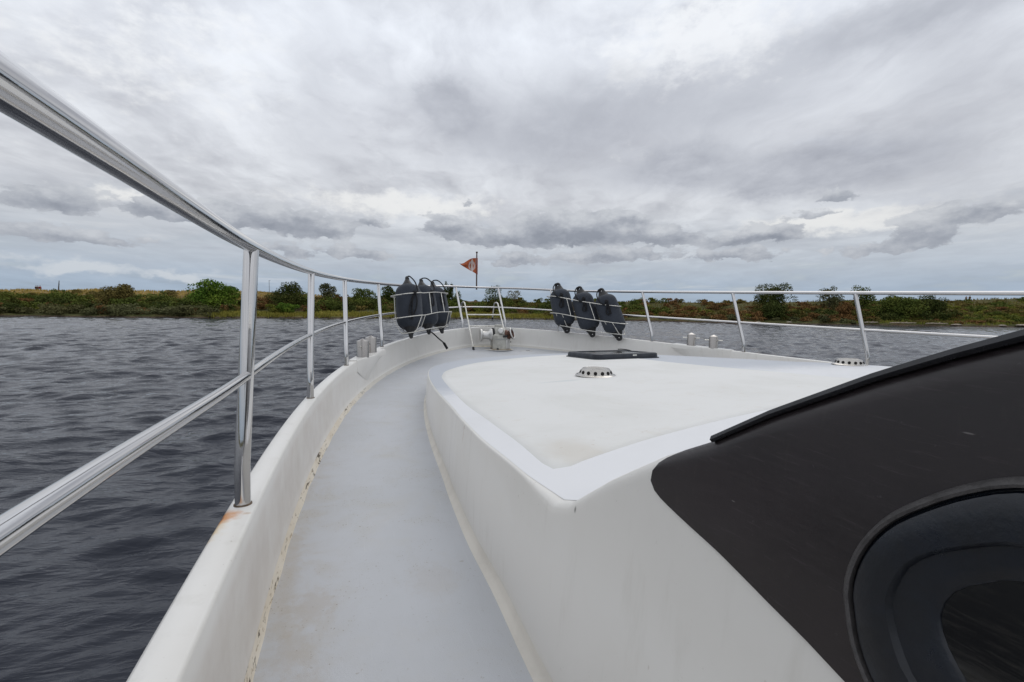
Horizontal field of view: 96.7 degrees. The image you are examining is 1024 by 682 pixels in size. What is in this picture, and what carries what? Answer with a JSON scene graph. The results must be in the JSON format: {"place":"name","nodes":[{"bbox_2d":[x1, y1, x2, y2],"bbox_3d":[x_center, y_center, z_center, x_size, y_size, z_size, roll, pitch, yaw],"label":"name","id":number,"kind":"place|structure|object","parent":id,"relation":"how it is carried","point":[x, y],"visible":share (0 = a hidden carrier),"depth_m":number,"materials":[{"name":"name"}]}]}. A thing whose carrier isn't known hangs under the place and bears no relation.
{"place":"outdoors","nodes":[
{"label":"outdoors","id":0,"kind":"place"},
{"bbox_2d":[0,316,1023,681],"bbox_3d":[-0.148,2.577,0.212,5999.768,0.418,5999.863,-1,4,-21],"label":"water","id":1,"kind":"structure","parent":0,"point":[92,582],"depth_m":9.24,"materials":[{"name":"grey liquid"}]},
{"bbox_2d":[0,51,1023,681],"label":"motor yacht","id":2,"kind":"object","parent":1,"relation":"on","point":[502,503],"visible":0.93,"depth_m":0.90,"materials":[{"name":"white paint"}]},
{"bbox_2d":[395,276,422,338],"bbox_3d":[-1.245,-0.416,5.489,0.314,0.798,0.337,-8,-14,3],"label":"fender","id":3,"kind":"object","parent":2,"relation":"hanging from","point":[408,304],"visible":1,"depth_m":5.38,"materials":[{"name":"grey rubber"}]},
{"bbox_2d":[418,277,447,348],"bbox_3d":[-1.122,-0.366,6.021,0.347,1.018,0.313,-13,-15,8],"label":"fender","id":4,"kind":"object","parent":2,"relation":"hanging from","point":[430,320],"visible":0.77,"depth_m":5.93,"materials":[{"name":"black rubber"}]},
{"bbox_2d":[430,280,449,333],"bbox_3d":[-1.057,-0.493,6.498,0.346,0.815,0.319,-16,-15,14],"label":"fender","id":5,"kind":"object","parent":2,"relation":"hanging from","point":[442,318],"visible":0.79,"depth_m":6.38,"materials":[{"name":"black rubber"}]},
{"bbox_2d":[461,252,477,289],"bbox_3d":[-0.769,-1.255,8.090,0.320,0.676,0.050,0,4,-9],"label":"pennant flag","id":6,"kind":"object","parent":2,"relation":"attached to","point":[471,264],"visible":1,"depth_m":8.10,"materials":[{"name":"red fabric"}]},
{"bbox_2d":[460,301,503,349],"bbox_3d":[-0.470,-0.269,7.573,0.620,0.772,0.845,-1,4,-21],"label":"boarding ladder","id":7,"kind":"object","parent":2,"relation":"on","point":[469,326],"visible":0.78,"depth_m":7.48,"materials":[{"name":"metal"}]},
{"bbox_2d":[550,283,574,332],"bbox_3d":[0.801,-0.535,7.289,0.340,0.862,0.366,-17,-15,28],"label":"fender","id":8,"kind":"object","parent":2,"relation":"hanging from","point":[559,304],"visible":0.98,"depth_m":7.17,"materials":[{"name":"black rubber"}]},
{"bbox_2d":[572,286,599,336],"bbox_3d":[1.142,-0.461,7.070,0.336,0.853,0.362,-22,-16,32],"label":"fender","id":9,"kind":"object","parent":2,"relation":"hanging from","point":[582,309],"visible":0.98,"depth_m":6.95,"materials":[{"name":"black rubber"}]},
{"bbox_2d":[595,288,625,340],"bbox_3d":[1.471,-0.405,6.850,0.342,0.867,0.368,-28,-16,36],"label":"fender","id":10,"kind":"object","parent":2,"relation":"hanging from","point":[607,312],"visible":0.95,"depth_m":6.73,"materials":[{"name":"black rubber"}]},
{"bbox_2d":[843,476,1023,681],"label":"side window","id":11,"kind":"structure","parent":2,"relation":"in","point":[938,595],"depth_m":0.37,"materials":[{"name":"black glass"}]},
{"bbox_2d":[0,290,1023,327],"bbox_3d":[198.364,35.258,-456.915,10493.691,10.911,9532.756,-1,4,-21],"label":"ground","id":12,"kind":"structure","parent":0,"point":[154,315],"depth_m":101.72,"materials":[{"name":"green plant"}]},
{"bbox_2d":[2,302,23,312],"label":"round bush","id":13,"kind":"object","parent":12,"relation":"on","point":[14,305],"visible":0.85,"depth_m":83.84,"materials":[{"name":"green plant"}]},
{"bbox_2d":[93,284,135,304],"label":"bush","id":14,"kind":"object","parent":12,"relation":"on","point":[123,291],"visible":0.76,"depth_m":95.34,"materials":[{"name":"green plant"}]},
{"bbox_2d":[0,288,320,299],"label":"dike grass","id":15,"kind":"structure","parent":12,"relation":"on","point":[97,290],"depth_m":115.68,"materials":[{"name":"plant"}]},
{"bbox_2d":[183,278,239,305],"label":"broadleaf tree","id":16,"kind":"object","parent":12,"relation":"on","point":[211,292],"visible":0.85,"depth_m":96.39,"materials":[{"name":"green plant"}]},
{"bbox_2d":[265,304,284,312],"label":"round bush","id":17,"kind":"object","parent":12,"relation":"on","point":[274,309],"visible":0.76,"depth_m":95.95,"materials":[{"name":"green plant"}]},
{"bbox_2d":[266,281,304,306],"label":"dome tree","id":18,"kind":"object","parent":12,"relation":"on","point":[288,293],"visible":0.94,"depth_m":104.51,"materials":[{"name":"green plant"}]},
{"bbox_2d":[276,302,300,312],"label":"round bush","id":19,"kind":"object","parent":12,"relation":"on","point":[291,308],"visible":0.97,"depth_m":96.44,"materials":[{"name":"green plant"}]},
{"bbox_2d":[318,283,336,298],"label":"rounded tree","id":20,"kind":"object","parent":12,"relation":"on","point":[326,290],"visible":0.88,"depth_m":120.97,"materials":[{"name":"green plant"}]},
{"bbox_2d":[351,287,375,304],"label":"bushy tree","id":21,"kind":"object","parent":12,"relation":"on","point":[360,293],"visible":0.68,"depth_m":119.91,"materials":[{"name":"green plant"}]},
{"bbox_2d":[203,310,553,318],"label":"shore grass","id":22,"kind":"structure","parent":12,"relation":"on","point":[318,314],"depth_m":100.36,"materials":[{"name":"green plant"}]},
{"bbox_2d":[381,286,394,301],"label":"bushy tree","id":23,"kind":"object","parent":12,"relation":"on","point":[388,292],"visible":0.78,"depth_m":125.29,"materials":[{"name":"green plant"}]},
{"bbox_2d":[0,303,856,322],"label":"willow scrub","id":24,"kind":"object","parent":12,"relation":"on","point":[121,309],"visible":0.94,"depth_m":86.56,"materials":[{"name":"green plant"}]},
{"bbox_2d":[443,281,453,300],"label":"narrow tree","id":25,"kind":"object","parent":12,"relation":"on","point":[449,291],"visible":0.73,"depth_m":133.57,"materials":[{"name":"green plant"}]},
{"bbox_2d":[452,291,461,304],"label":"sparse tree","id":26,"kind":"object","parent":12,"relation":"on","point":[455,296],"visible":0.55,"depth_m":130.33,"materials":[{"name":"green plant"}]},
{"bbox_2d":[0,293,963,321],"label":"dark thicket","id":27,"kind":"object","parent":12,"relation":"on","point":[884,315],"visible":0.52,"depth_m":104.98,"materials":[{"name":"green plant"}]},
{"bbox_2d":[484,285,504,301],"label":"open tree","id":28,"kind":"object","parent":12,"relation":"on","point":[493,296],"visible":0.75,"depth_m":134.58,"materials":[{"name":"green plant"}]},
{"bbox_2d":[0,288,1023,321],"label":"green thicket","id":29,"kind":"object","parent":12,"relation":"on","point":[71,297],"visible":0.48,"depth_m":109.03,"materials":[{"name":"green plant"}]},
{"bbox_2d":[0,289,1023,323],"bbox_3d":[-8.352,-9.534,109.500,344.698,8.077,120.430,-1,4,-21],"label":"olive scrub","id":30,"kind":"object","parent":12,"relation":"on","point":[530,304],"visible":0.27,"depth_m":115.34,"materials":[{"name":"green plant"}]},
{"bbox_2d":[0,294,1023,321],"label":"yellow scrub","id":31,"kind":"object","parent":12,"relation":"on","point":[706,310],"visible":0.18,"depth_m":118.30,"materials":[{"name":"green plant"}]},
{"bbox_2d":[505,291,521,303],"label":"feathered tree","id":32,"kind":"object","parent":12,"relation":"on","point":[514,297],"visible":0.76,"depth_m":136.75,"materials":[{"name":"green plant"}]},
{"bbox_2d":[726,314,736,320],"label":"round bush","id":33,"kind":"object","parent":12,"relation":"on","point":[730,316],"visible":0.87,"depth_m":100.52,"materials":[{"name":"green plant"}]},
{"bbox_2d":[753,282,797,307],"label":"flat topped tree","id":34,"kind":"object","parent":12,"relation":"on","point":[766,298],"visible":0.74,"depth_m":112.18,"materials":[{"name":"green plant"}]},
{"bbox_2d":[762,301,788,318],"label":"round bush","id":35,"kind":"object","parent":12,"relation":"on","point":[771,309],"visible":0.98,"depth_m":102.71,"materials":[{"name":"green plant"}]},
{"bbox_2d":[818,314,830,321],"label":"round bush","id":36,"kind":"object","parent":12,"relation":"on","point":[824,317],"visible":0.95,"depth_m":100.74,"materials":[{"name":"green plant"}]},
{"bbox_2d":[812,286,844,309],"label":"slim tree","id":37,"kind":"object","parent":12,"relation":"on","point":[833,300],"visible":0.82,"depth_m":119.86,"materials":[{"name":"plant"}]},
{"bbox_2d":[834,301,855,315],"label":"thicket tree","id":38,"kind":"object","parent":12,"relation":"on","point":[845,308],"visible":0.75,"depth_m":109.72,"materials":[{"name":"brown plant"}]},
{"bbox_2d":[850,285,878,309],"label":"slim tree","id":39,"kind":"object","parent":12,"relation":"on","point":[866,298],"visible":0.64,"depth_m":119.27,"materials":[{"name":"green plant"}]},
{"bbox_2d":[868,295,929,317],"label":"thicket tree","id":40,"kind":"object","parent":12,"relation":"on","point":[901,304],"visible":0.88,"depth_m":105.79,"materials":[{"name":"green plant"}]},
{"bbox_2d":[889,322,914,323],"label":"driftwood log","id":41,"kind":"object","parent":12,"relation":"on","point":[902,322],"visible":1,"depth_m":99.92,"materials":[{"name":"brown wood"}]},
{"bbox_2d":[919,295,948,315],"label":"thicket tree","id":42,"kind":"object","parent":12,"relation":"on","point":[935,305],"visible":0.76,"depth_m":108.42,"materials":[{"name":"green plant"}]},
{"bbox_2d":[848,300,1023,325],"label":"bank grass","id":43,"kind":"structure","parent":12,"relation":"on","point":[908,320],"depth_m":103.34,"materials":[{"name":"green plant"}]},
{"bbox_2d":[0,0,1023,302],"label":"sky","id":44,"kind":"structure","parent":0,"point":[628,145],"materials":[{"name":"grey"}]}
]}

